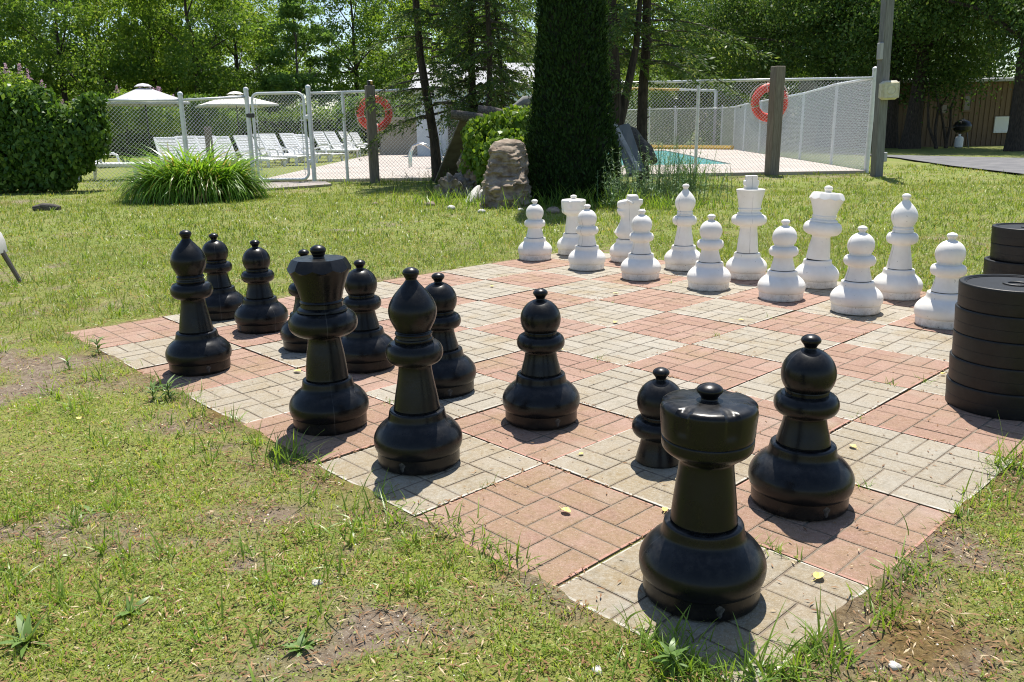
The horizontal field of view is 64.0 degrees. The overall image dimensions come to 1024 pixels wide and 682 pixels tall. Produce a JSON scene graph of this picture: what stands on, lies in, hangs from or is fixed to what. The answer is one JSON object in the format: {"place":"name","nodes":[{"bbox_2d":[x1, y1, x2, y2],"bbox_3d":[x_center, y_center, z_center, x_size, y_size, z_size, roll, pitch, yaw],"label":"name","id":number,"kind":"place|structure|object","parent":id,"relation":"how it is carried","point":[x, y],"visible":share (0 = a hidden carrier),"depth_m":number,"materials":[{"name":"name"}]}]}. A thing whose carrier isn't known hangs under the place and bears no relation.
{"place":"outdoors","nodes":[
{"label":"outdoors","id":0,"kind":"place"},
{"bbox_2d":[2,0,1017,128],"label":"sky","id":1,"kind":"structure","parent":0,"point":[347,17],"materials":[{"name":"white"}]},
{"bbox_2d":[0,129,1023,681],"bbox_3d":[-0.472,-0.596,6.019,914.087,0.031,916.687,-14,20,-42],"label":"lawn","id":2,"kind":"structure","parent":0,"point":[962,647],"depth_m":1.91,"materials":[{"name":"green plant"}]},
{"bbox_2d":[0,0,54,85],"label":"leafy tree","id":3,"kind":"object","parent":2,"relation":"on","point":[13,31],"visible":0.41,"depth_m":39.29,"materials":[{"name":"green plant"}]},
{"bbox_2d":[0,609,54,657],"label":"weed","id":4,"kind":"object","parent":2,"relation":"on","point":[24,627],"visible":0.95,"depth_m":1.54,"materials":[{"name":"green plant"}]},
{"bbox_2d":[0,81,113,192],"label":"vine hedge","id":5,"kind":"object","parent":2,"relation":"on","point":[47,143],"visible":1,"depth_m":13.76,"materials":[{"name":"green plant"}]},
{"bbox_2d":[0,0,142,108],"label":"leafy tree","id":6,"kind":"object","parent":2,"relation":"on","point":[56,64],"visible":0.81,"depth_m":39.70,"materials":[{"name":"green plant"}]},
{"bbox_2d":[9,0,181,109],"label":"leafy tree","id":7,"kind":"object","parent":2,"relation":"on","point":[93,24],"visible":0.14,"depth_m":44.01,"materials":[{"name":"green plant"}]},
{"bbox_2d":[61,86,180,161],"bbox_3d":[-13.966,-7.625,29.004,4.564,2.654,1.849,-1,14,-1],"label":"lilac bush","id":8,"kind":"object","parent":2,"relation":"on","point":[130,120],"visible":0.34,"depth_m":28.82,"materials":[{"name":"green plant"}]},
{"bbox_2d":[76,0,206,116],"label":"leafy tree","id":9,"kind":"object","parent":2,"relation":"on","point":[130,30],"visible":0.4,"depth_m":42.31,"materials":[{"name":"green plant"}]},
{"bbox_2d":[106,83,189,161],"bbox_3d":[-11.688,-6.951,26.307,2.311,2.525,2.311,-10,17,-30],"label":"parasol","id":10,"kind":"object","parent":2,"relation":"on","point":[143,93],"visible":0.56,"depth_m":25.67,"materials":[{"name":"grey fabric"}]},
{"bbox_2d":[72,87,255,187],"bbox_3d":[-6.138,-3.616,14.738,2.950,1.860,0.330,-9,16,-28],"label":"chain link fence","id":11,"kind":"object","parent":2,"relation":"on","point":[182,115],"visible":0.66,"depth_m":14.67,"materials":[{"name":"grey metal"}]},
{"bbox_2d":[246,91,311,180],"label":"pool gate","id":12,"kind":"structure","parent":11,"relation":"attached to","point":[252,116],"depth_m":15.45,"materials":[{"name":"grey metal"}]},
{"bbox_2d":[104,0,273,111],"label":"leafy tree","id":13,"kind":"object","parent":2,"relation":"on","point":[193,67],"visible":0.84,"depth_m":41.41,"materials":[{"name":"green plant"}]},
{"bbox_2d":[102,134,283,204],"bbox_3d":[-4.639,-2.336,11.934,2.459,1.370,2.384,-14,20,-42],"label":"daylily clump","id":14,"kind":"object","parent":2,"relation":"on","point":[194,179],"visible":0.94,"depth_m":11.48,"materials":[{"name":"green plant"}]},
{"bbox_2d":[151,92,238,148],"bbox_3d":[-13.062,-8.926,33.944,3.558,2.673,2.019,-3,15,-9],"label":"leafy shrub","id":15,"kind":"object","parent":2,"relation":"on","point":[194,120],"visible":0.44,"depth_m":33.46,"materials":[{"name":"green plant"}]},
{"bbox_2d":[146,0,300,116],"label":"leafy tree","id":16,"kind":"object","parent":2,"relation":"on","point":[235,46],"visible":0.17,"depth_m":43.70,"materials":[{"name":"green plant"}]},
{"bbox_2d":[195,91,278,157],"bbox_3d":[-10.113,-7.957,30.296,2.451,2.442,2.451,-10,17,-30],"label":"parasol","id":17,"kind":"object","parent":2,"relation":"on","point":[233,105],"visible":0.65,"depth_m":29.67,"materials":[{"name":"grey"}]},
{"bbox_2d":[107,106,414,156],"bbox_3d":[-11.794,-9.454,36.858,15.676,2.232,1.765,-1,14,0],"label":"clipped hedge","id":18,"kind":"object","parent":2,"relation":"on","point":[331,126],"visible":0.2,"depth_m":36.52,"materials":[{"name":"green plant"}]},
{"bbox_2d":[228,3,321,111],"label":"leafy tree","id":19,"kind":"object","parent":2,"relation":"on","point":[283,68],"visible":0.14,"depth_m":48.33,"materials":[{"name":"green plant"}]},
{"bbox_2d":[243,0,346,110],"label":"poplar tree","id":20,"kind":"object","parent":2,"relation":"on","point":[279,80],"visible":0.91,"depth_m":42.41,"materials":[{"name":"green plant"}]},
{"bbox_2d":[262,427,334,472],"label":"grass tuft","id":21,"kind":"object","parent":2,"relation":"on","point":[286,461],"visible":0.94,"depth_m":2.33,"materials":[{"name":"plant"}]},
{"bbox_2d":[303,483,412,546],"bbox_3d":[-0.360,0.417,1.953,0.280,0.114,0.223,-8,16,-26],"label":"grass tuft","id":22,"kind":"object","parent":2,"relation":"on","point":[364,526],"visible":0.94,"depth_m":1.93,"materials":[{"name":"plant"}]},
{"bbox_2d":[292,0,436,109],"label":"leafy tree","id":23,"kind":"object","parent":2,"relation":"on","point":[379,76],"visible":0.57,"depth_m":45.97,"materials":[{"name":"green plant"}]},
{"bbox_2d":[332,88,401,136],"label":"leafy shrub","id":24,"kind":"object","parent":2,"relation":"on","point":[349,105],"visible":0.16,"depth_m":36.34,"materials":[{"name":"green plant"}]},
{"bbox_2d":[316,0,424,99],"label":"leafy tree","id":25,"kind":"object","parent":2,"relation":"on","point":[346,37],"visible":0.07,"depth_m":61.64,"materials":[{"name":"green plant"}]},
{"bbox_2d":[364,80,379,182],"bbox_3d":[-2.594,-3.820,15.223,0.165,1.948,0.165,-6,15,-18],"label":"wooden post","id":26,"kind":"object","parent":2,"relation":"on","point":[371,122],"visible":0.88,"depth_m":15.14,"materials":[{"name":"brown wood"}]},
{"bbox_2d":[376,117,417,154],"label":"beige shed","id":27,"kind":"structure","parent":2,"relation":"on","point":[396,145],"depth_m":31.97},
{"bbox_2d":[344,0,463,109],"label":"leafy tree","id":28,"kind":"object","parent":2,"relation":"on","point":[405,5],"visible":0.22,"depth_m":49.52,"materials":[{"name":"green plant"}]},
{"bbox_2d":[335,0,532,180],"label":"cedar tree","id":29,"kind":"object","parent":2,"relation":"on","point":[416,13],"visible":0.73,"depth_m":15.02,"materials":[{"name":"green plant"}]},
{"bbox_2d":[434,121,466,182],"bbox_3d":[-0.910,-3.243,14.069,0.420,0.052,2.521,3,-16,-15],"label":"leaning board","id":30,"kind":"object","parent":2,"relation":"on","point":[452,154],"visible":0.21,"depth_m":14.10,"materials":[{"name":"wood"}]},
{"bbox_2d":[434,172,475,197],"bbox_3d":[-0.805,-2.139,11.717,0.622,0.554,0.507,-1,14,0],"label":"rock","id":31,"kind":"object","parent":2,"relation":"on","point":[459,181],"visible":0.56,"depth_m":11.55,"materials":[{"name":"stone"}]},
{"bbox_2d":[409,63,534,155],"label":"pool shed","id":32,"kind":"structure","parent":2,"relation":"on","point":[447,133],"depth_m":29.91,"materials":[{"name":"white wood"}]},
{"bbox_2d":[414,0,536,134],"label":"cedar tree","id":33,"kind":"object","parent":2,"relation":"on","point":[471,99],"visible":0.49,"depth_m":14.56,"materials":[{"name":"green plant"}]},
{"bbox_2d":[426,0,541,136],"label":"cedar tree","id":34,"kind":"object","parent":2,"relation":"on","point":[493,15],"visible":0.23,"depth_m":15.00,"materials":[{"name":"green plant"}]},
{"bbox_2d":[434,0,535,112],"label":"cedar tree","id":35,"kind":"object","parent":2,"relation":"on","point":[491,84],"visible":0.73,"depth_m":13.98,"materials":[{"name":"green plant"}]},
{"bbox_2d":[457,104,533,189],"bbox_3d":[-0.248,-2.703,11.568,1.165,1.296,2.180,1,15,8],"label":"bush","id":36,"kind":"object","parent":2,"relation":"on","point":[486,132],"visible":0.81,"depth_m":11.60,"materials":[{"name":"green plant"}]},
{"bbox_2d":[467,0,541,62],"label":"leafy tree","id":37,"kind":"object","parent":2,"relation":"on","point":[517,25],"visible":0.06,"depth_m":47.82,"materials":[{"name":"green plant"}]},
{"bbox_2d":[479,139,531,208],"bbox_3d":[-0.089,-2.043,10.050,0.677,0.846,0.589,-1,14,0],"label":"standing stone","id":38,"kind":"object","parent":2,"relation":"on","point":[507,171],"visible":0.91,"depth_m":9.98,"materials":[{"name":"beige stone"}]},
{"bbox_2d":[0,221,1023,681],"bbox_3d":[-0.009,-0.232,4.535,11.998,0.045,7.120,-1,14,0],"label":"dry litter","id":39,"kind":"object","parent":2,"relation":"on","point":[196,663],"visible":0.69,"depth_m":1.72,"materials":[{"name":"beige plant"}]},
{"bbox_2d":[0,206,1023,681],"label":"clover","id":40,"kind":"object","parent":2,"relation":"on","point":[316,526],"visible":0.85,"depth_m":1.79,"materials":[{"name":"green plant"}]},
{"bbox_2d":[37,331,1023,681],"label":"border grass","id":41,"kind":"structure","parent":2,"relation":"on","point":[693,659],"depth_m":1.53,"materials":[{"name":"green plant"}]},
{"bbox_2d":[66,253,1023,681],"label":"chessboard","id":42,"kind":"object","parent":2,"relation":"on","point":[596,525],"visible":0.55,"depth_m":2.56,"materials":[{"name":"brick"}]},
{"bbox_2d":[165,230,231,375],"bbox_3d":[-1.252,-0.160,3.217,0.249,0.553,0.249,-11,18,-34],"label":"bishop chess piece","id":43,"kind":"object","parent":42,"relation":"on","point":[198,345],"visible":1,"depth_m":3.17,"materials":[{"name":"black plastic"}]},
{"bbox_2d":[202,233,243,320],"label":"pawn chess piece","id":44,"kind":"object","parent":42,"relation":"on","point":[224,300],"visible":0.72,"depth_m":4.11,"materials":[{"name":"black plastic"}]},
{"bbox_2d":[234,240,287,333],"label":"pawn chess piece","id":45,"kind":"object","parent":42,"relation":"on","point":[261,309],"visible":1,"depth_m":3.83,"materials":[{"name":"black plastic"}]},
{"bbox_2d":[280,249,308,352],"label":"pawn chess piece","id":46,"kind":"object","parent":42,"relation":"on","point":[293,343],"visible":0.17,"depth_m":3.49,"materials":[{"name":"black plastic"}]},
{"bbox_2d":[287,245,368,435],"bbox_3d":[-0.587,-0.014,2.564,0.249,0.576,0.249,-6,15,-18],"label":"queen chess piece","id":47,"kind":"object","parent":42,"relation":"on","point":[329,397],"visible":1,"depth_m":2.51,"materials":[{"name":"black plastic"}]},
{"bbox_2d":[341,259,392,372],"bbox_3d":[-0.590,-0.110,3.238,0.249,0.427,0.249,8,17,30],"label":"pawn chess piece","id":48,"kind":"object","parent":42,"relation":"on","point":[366,341],"visible":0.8,"depth_m":3.18,"materials":[{"name":"black plastic"}]},
{"bbox_2d":[374,267,461,474],"bbox_3d":[-0.268,0.069,2.269,0.249,0.553,0.249,4,15,17],"label":"bishop chess piece","id":49,"kind":"object","parent":42,"relation":"on","point":[418,431],"visible":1,"depth_m":2.22,"materials":[{"name":"black plastic"}]},
{"bbox_2d":[425,272,475,398],"bbox_3d":[-0.256,-0.033,2.918,0.249,0.427,0.249,-6,15,-18],"label":"pawn chess piece","id":50,"kind":"object","parent":42,"relation":"on","point":[454,370],"visible":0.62,"depth_m":2.86,"materials":[{"name":"black plastic"}]},
{"bbox_2d":[518,199,551,260],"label":"pawn chess piece","id":51,"kind":"object","parent":42,"relation":"on","point":[534,245],"visible":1,"depth_m":5.84,"materials":[{"name":"white plastic"}]},
{"bbox_2d":[502,288,579,429],"bbox_3d":[0.091,0.043,2.603,0.249,0.427,0.249,-7,16,-23],"label":"pawn chess piece","id":52,"kind":"object","parent":42,"relation":"on","point":[541,392],"visible":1,"depth_m":2.55,"materials":[{"name":"black plastic"}]},
{"bbox_2d":[557,195,585,255],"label":"rook chess piece","id":53,"kind":"object","parent":42,"relation":"on","point":[572,209],"visible":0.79,"depth_m":6.05,"materials":[{"name":"white plastic"}]},
{"bbox_2d":[568,204,605,270],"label":"pawn chess piece","id":54,"kind":"object","parent":42,"relation":"on","point":[586,254],"visible":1,"depth_m":5.39,"materials":[{"name":"white plastic"}]},
{"bbox_2d":[609,194,642,262],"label":"knight chess piece","id":55,"kind":"object","parent":42,"relation":"on","point":[628,208],"visible":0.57,"depth_m":5.69,"materials":[{"name":"white plastic"}]},
{"bbox_2d":[620,209,660,280],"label":"pawn chess piece","id":56,"kind":"object","parent":42,"relation":"on","point":[640,262],"visible":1,"depth_m":5.01,"materials":[{"name":"white plastic"}]},
{"bbox_2d":[632,367,679,467],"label":"pawn chess piece","id":57,"kind":"object","parent":42,"relation":"on","point":[652,452],"visible":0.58,"depth_m":2.24,"materials":[{"name":"black plastic"}]},
{"bbox_2d":[664,184,699,270],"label":"bishop chess piece","id":58,"kind":"object","parent":42,"relation":"on","point":[682,253],"visible":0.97,"depth_m":5.33,"materials":[{"name":"white plastic"}]},
{"bbox_2d":[639,382,766,621],"bbox_3d":[0.377,0.291,1.602,0.249,0.436,0.249,-2,14,-4],"label":"rook chess piece","id":59,"kind":"object","parent":42,"relation":"on","point":[701,553],"visible":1,"depth_m":1.54,"materials":[{"name":"black plastic"}]},
{"bbox_2d":[687,214,730,291],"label":"pawn chess piece","id":60,"kind":"object","parent":42,"relation":"on","point":[709,271],"visible":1,"depth_m":4.66,"materials":[{"name":"white plastic"}]},
{"bbox_2d":[726,175,766,279],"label":"king chess piece","id":61,"kind":"object","parent":42,"relation":"on","point":[746,261],"visible":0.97,"depth_m":4.97,"materials":[{"name":"white plastic"}]},
{"bbox_2d":[757,219,805,301],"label":"pawn chess piece","id":62,"kind":"object","parent":42,"relation":"on","point":[781,280],"visible":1,"depth_m":4.35,"materials":[{"name":"white plastic"}]},
{"bbox_2d":[748,334,854,520],"bbox_3d":[0.712,0.190,1.992,0.249,0.427,0.249,-4,15,-12],"label":"pawn chess piece","id":63,"kind":"object","parent":42,"relation":"on","point":[799,468],"visible":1,"depth_m":1.94,"materials":[{"name":"black plastic"}]},
{"bbox_2d":[796,186,844,288],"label":"queen chess piece","id":64,"kind":"object","parent":42,"relation":"on","point":[817,268],"visible":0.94,"depth_m":4.67,"materials":[{"name":"white plastic"}]},
{"bbox_2d":[830,226,883,315],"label":"pawn chess piece","id":65,"kind":"object","parent":42,"relation":"on","point":[856,291],"visible":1,"depth_m":4.02,"materials":[{"name":"white plastic"}]},
{"bbox_2d":[873,193,922,300],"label":"bishop chess piece","id":66,"kind":"object","parent":42,"relation":"on","point":[898,278],"visible":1,"depth_m":4.34,"materials":[{"name":"white plastic"}]},
{"bbox_2d":[914,232,966,329],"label":"pawn chess piece","id":67,"kind":"object","parent":42,"relation":"on","point":[934,307],"visible":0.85,"depth_m":3.71,"materials":[{"name":"white plastic"}]},
{"bbox_2d":[945,373,1023,420],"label":"checker disc","id":68,"kind":"object","parent":42,"relation":"on","point":[983,403],"visible":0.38,"depth_m":2.60,"materials":[{"name":"black plastic"}]},
{"bbox_2d":[948,349,1023,395],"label":"checker disc","id":69,"kind":"object","parent":68,"relation":"on","point":[986,378],"visible":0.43,"depth_m":2.58,"materials":[{"name":"black plastic"}]},
{"bbox_2d":[952,328,1023,369],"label":"checker disc","id":70,"kind":"object","parent":69,"relation":"on","point":[989,353],"visible":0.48,"depth_m":2.57,"materials":[{"name":"black plastic"}]},
{"bbox_2d":[954,302,1023,343],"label":"checker disc","id":71,"kind":"object","parent":70,"relation":"on","point":[995,328],"visible":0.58,"depth_m":2.55,"materials":[{"name":"black plastic"}]},
{"bbox_2d":[957,274,1023,317],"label":"checker disc","id":72,"kind":"object","parent":71,"relation":"on","point":[998,294],"visible":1,"depth_m":2.57,"materials":[{"name":"black plastic"}]},
{"bbox_2d":[519,0,627,204],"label":"columnar evergreen","id":73,"kind":"object","parent":2,"relation":"on","point":[570,123],"visible":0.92,"depth_m":10.06,"materials":[{"name":"green plant"}]},
{"bbox_2d":[305,67,876,181],"bbox_3d":[1.568,-4.066,15.603,10.790,2.073,0.106,-1,14,-2],"label":"chain link fence","id":74,"kind":"object","parent":2,"relation":"on","point":[868,140],"visible":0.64,"depth_m":15.59,"materials":[{"name":"grey metal"}]},
{"bbox_2d":[603,147,667,205],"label":"leafy plant","id":75,"kind":"object","parent":2,"relation":"on","point":[633,175],"visible":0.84,"depth_m":10.00,"materials":[{"name":"green plant"}]},
{"bbox_2d":[606,0,681,183],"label":"cedar tree","id":76,"kind":"object","parent":2,"relation":"on","point":[622,101],"visible":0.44,"depth_m":12.99,"materials":[{"name":"green plant"}]},
{"bbox_2d":[607,86,695,144],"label":"undergrowth shrub","id":77,"kind":"object","parent":2,"relation":"on","point":[656,103],"visible":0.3,"depth_m":41.49,"materials":[{"name":"green plant"}]},
{"bbox_2d":[527,0,779,182],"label":"cedar tree","id":78,"kind":"object","parent":2,"relation":"on","point":[648,45],"visible":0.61,"depth_m":13.48,"materials":[{"name":"green plant"}]},
{"bbox_2d":[630,133,717,201],"bbox_3d":[1.986,-2.193,10.383,0.927,0.876,0.967,-14,20,-42],"label":"leafy plant","id":79,"kind":"object","parent":2,"relation":"on","point":[658,183],"visible":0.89,"depth_m":10.37,"materials":[{"name":"green plant"}]},
{"bbox_2d":[624,106,734,144],"bbox_3d":[5.561,-10.219,39.270,0.931,2.096,15.311,-9,16,-27],"label":"chain link fence","id":80,"kind":"object","parent":2,"relation":"on","point":[722,123],"visible":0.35,"depth_m":35.83,"materials":[{"name":"grey metal"}]},
{"bbox_2d":[608,604,760,681],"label":"grass tuft","id":81,"kind":"object","parent":2,"relation":"on","point":[659,644],"visible":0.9,"depth_m":1.47,"materials":[{"name":"green plant"}]},
{"bbox_2d":[624,0,760,144],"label":"leafy tree","id":82,"kind":"object","parent":2,"relation":"on","point":[669,85],"visible":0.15,"depth_m":43.30,"materials":[{"name":"green plant"}]},
{"bbox_2d":[647,83,746,144],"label":"undergrowth shrub","id":83,"kind":"object","parent":2,"relation":"on","point":[694,102],"visible":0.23,"depth_m":42.40,"materials":[{"name":"green plant"}]},
{"bbox_2d":[660,157,733,203],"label":"grass","id":84,"kind":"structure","parent":2,"relation":"on","point":[701,185],"depth_m":10.31,"materials":[{"name":"green plant"}]},
{"bbox_2d":[698,86,798,144],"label":"undergrowth shrub","id":85,"kind":"object","parent":2,"relation":"on","point":[725,105],"visible":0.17,"depth_m":41.62,"materials":[{"name":"green plant"}]},
{"bbox_2d":[653,0,862,145],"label":"shade tree","id":86,"kind":"object","parent":2,"relation":"on","point":[704,13],"visible":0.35,"depth_m":37.86,"materials":[{"name":"green plant"}]},
{"bbox_2d":[764,66,785,174],"bbox_3d":[4.988,-4.109,15.578,0.200,2.110,0.200,-6,15,-18],"label":"wooden post","id":87,"kind":"object","parent":2,"relation":"on","point":[775,116],"visible":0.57,"depth_m":15.49,"materials":[{"name":"brown wood"}]},
{"bbox_2d":[733,79,871,169],"bbox_3d":[7.888,-6.295,24.206,0.108,1.924,17.454,1,14,6],"label":"chain link fence","id":88,"kind":"object","parent":2,"relation":"on","point":[748,130],"visible":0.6,"depth_m":19.98,"materials":[{"name":"grey metal"}]},
{"bbox_2d":[705,0,939,146],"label":"shade tree","id":89,"kind":"object","parent":2,"relation":"on","point":[808,70],"visible":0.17,"depth_m":35.37,"materials":[{"name":"green plant"}]},
{"bbox_2d":[763,597,881,675],"bbox_3d":[0.548,0.513,1.463,0.148,0.097,0.183,-14,20,-42],"label":"grass tuft","id":90,"kind":"object","parent":2,"relation":"on","point":[814,638],"visible":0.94,"depth_m":1.45,"materials":[{"name":"green plant"}]},
{"bbox_2d":[734,0,1023,148],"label":"shade tree","id":91,"kind":"object","parent":2,"relation":"on","point":[911,137],"visible":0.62,"depth_m":30.72,"materials":[{"name":"green plant"}]},
{"bbox_2d":[870,0,899,176],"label":"utility pole","id":92,"kind":"object","parent":2,"relation":"on","point":[886,89],"visible":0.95,"depth_m":14.54,"materials":[{"name":"grey wood"}]},
{"bbox_2d":[767,0,1020,147],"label":"shade tree","id":93,"kind":"object","parent":2,"relation":"on","point":[891,138],"visible":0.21,"depth_m":31.88,"materials":[{"name":"green plant"}]},
{"bbox_2d":[798,77,1014,147],"bbox_3d":[18.273,-10.244,36.545,8.926,3.124,6.650,-1,14,0],"label":"wooden fence","id":94,"kind":"object","parent":2,"relation":"on","point":[989,120],"visible":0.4,"depth_m":33.74,"materials":[{"name":"brown"}]},
{"bbox_2d":[858,0,1023,151],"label":"shade tree","id":95,"kind":"object","parent":2,"relation":"on","point":[1014,140],"visible":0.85,"depth_m":26.64,"materials":[{"name":"green plant"}]},
{"bbox_2d":[887,31,1016,147],"bbox_3d":[16.758,-9.454,31.046,4.963,4.204,4.686,8,17,30],"label":"sapling","id":96,"kind":"object","parent":2,"relation":"on","point":[946,137],"visible":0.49,"depth_m":30.59,"materials":[{"name":"green plant"}]},
{"bbox_2d":[894,28,1013,148],"bbox_3d":[16.228,-9.350,30.543,4.441,4.292,4.289,0,14,4],"label":"sapling","id":97,"kind":"object","parent":2,"relation":"on","point":[944,65],"visible":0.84,"depth_m":30.10,"materials":[{"name":"green plant"}]},
{"bbox_2d":[902,0,1022,77],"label":"shade tree","id":98,"kind":"object","parent":2,"relation":"on","point":[999,53],"visible":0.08,"depth_m":39.03,"materials":[{"name":"green plant"}]},
{"bbox_2d":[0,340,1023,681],"bbox_3d":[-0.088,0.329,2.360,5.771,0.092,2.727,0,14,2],"label":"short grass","id":99,"kind":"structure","parent":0,"point":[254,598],"depth_m":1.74,"materials":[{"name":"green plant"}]},
{"bbox_2d":[260,149,865,181],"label":"pool deck","id":100,"kind":"structure","parent":0,"point":[736,157],"depth_m":18.62,"materials":[{"name":"concrete"}]},
{"bbox_2d":[467,181,669,209],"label":"tall grass","id":101,"kind":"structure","parent":0,"point":[577,195],"depth_m":9.70,"materials":[{"name":"green plant"}]},
{"bbox_2d":[820,151,1023,173],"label":"road","id":102,"kind":"structure","parent":0,"point":[1009,164],"depth_m":19.33,"materials":[{"name":"concrete"}]},
{"bbox_2d":[983,256,1023,274],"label":"checker disc","id":103,"kind":"object","parent":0,"point":[992,266],"visible":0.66,"depth_m":4.01,"materials":[{"name":"black plastic"}]},
{"bbox_2d":[990,242,1023,263],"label":"checker disc","id":104,"kind":"object","parent":103,"relation":"on","point":[1007,253],"visible":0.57,"depth_m":3.99,"materials":[{"name":"black plastic"}]},
{"bbox_2d":[991,223,1023,246],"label":"checker disc","id":105,"kind":"object","parent":104,"relation":"on","point":[1011,234],"visible":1,"depth_m":3.99,"materials":[{"name":"black plastic"}]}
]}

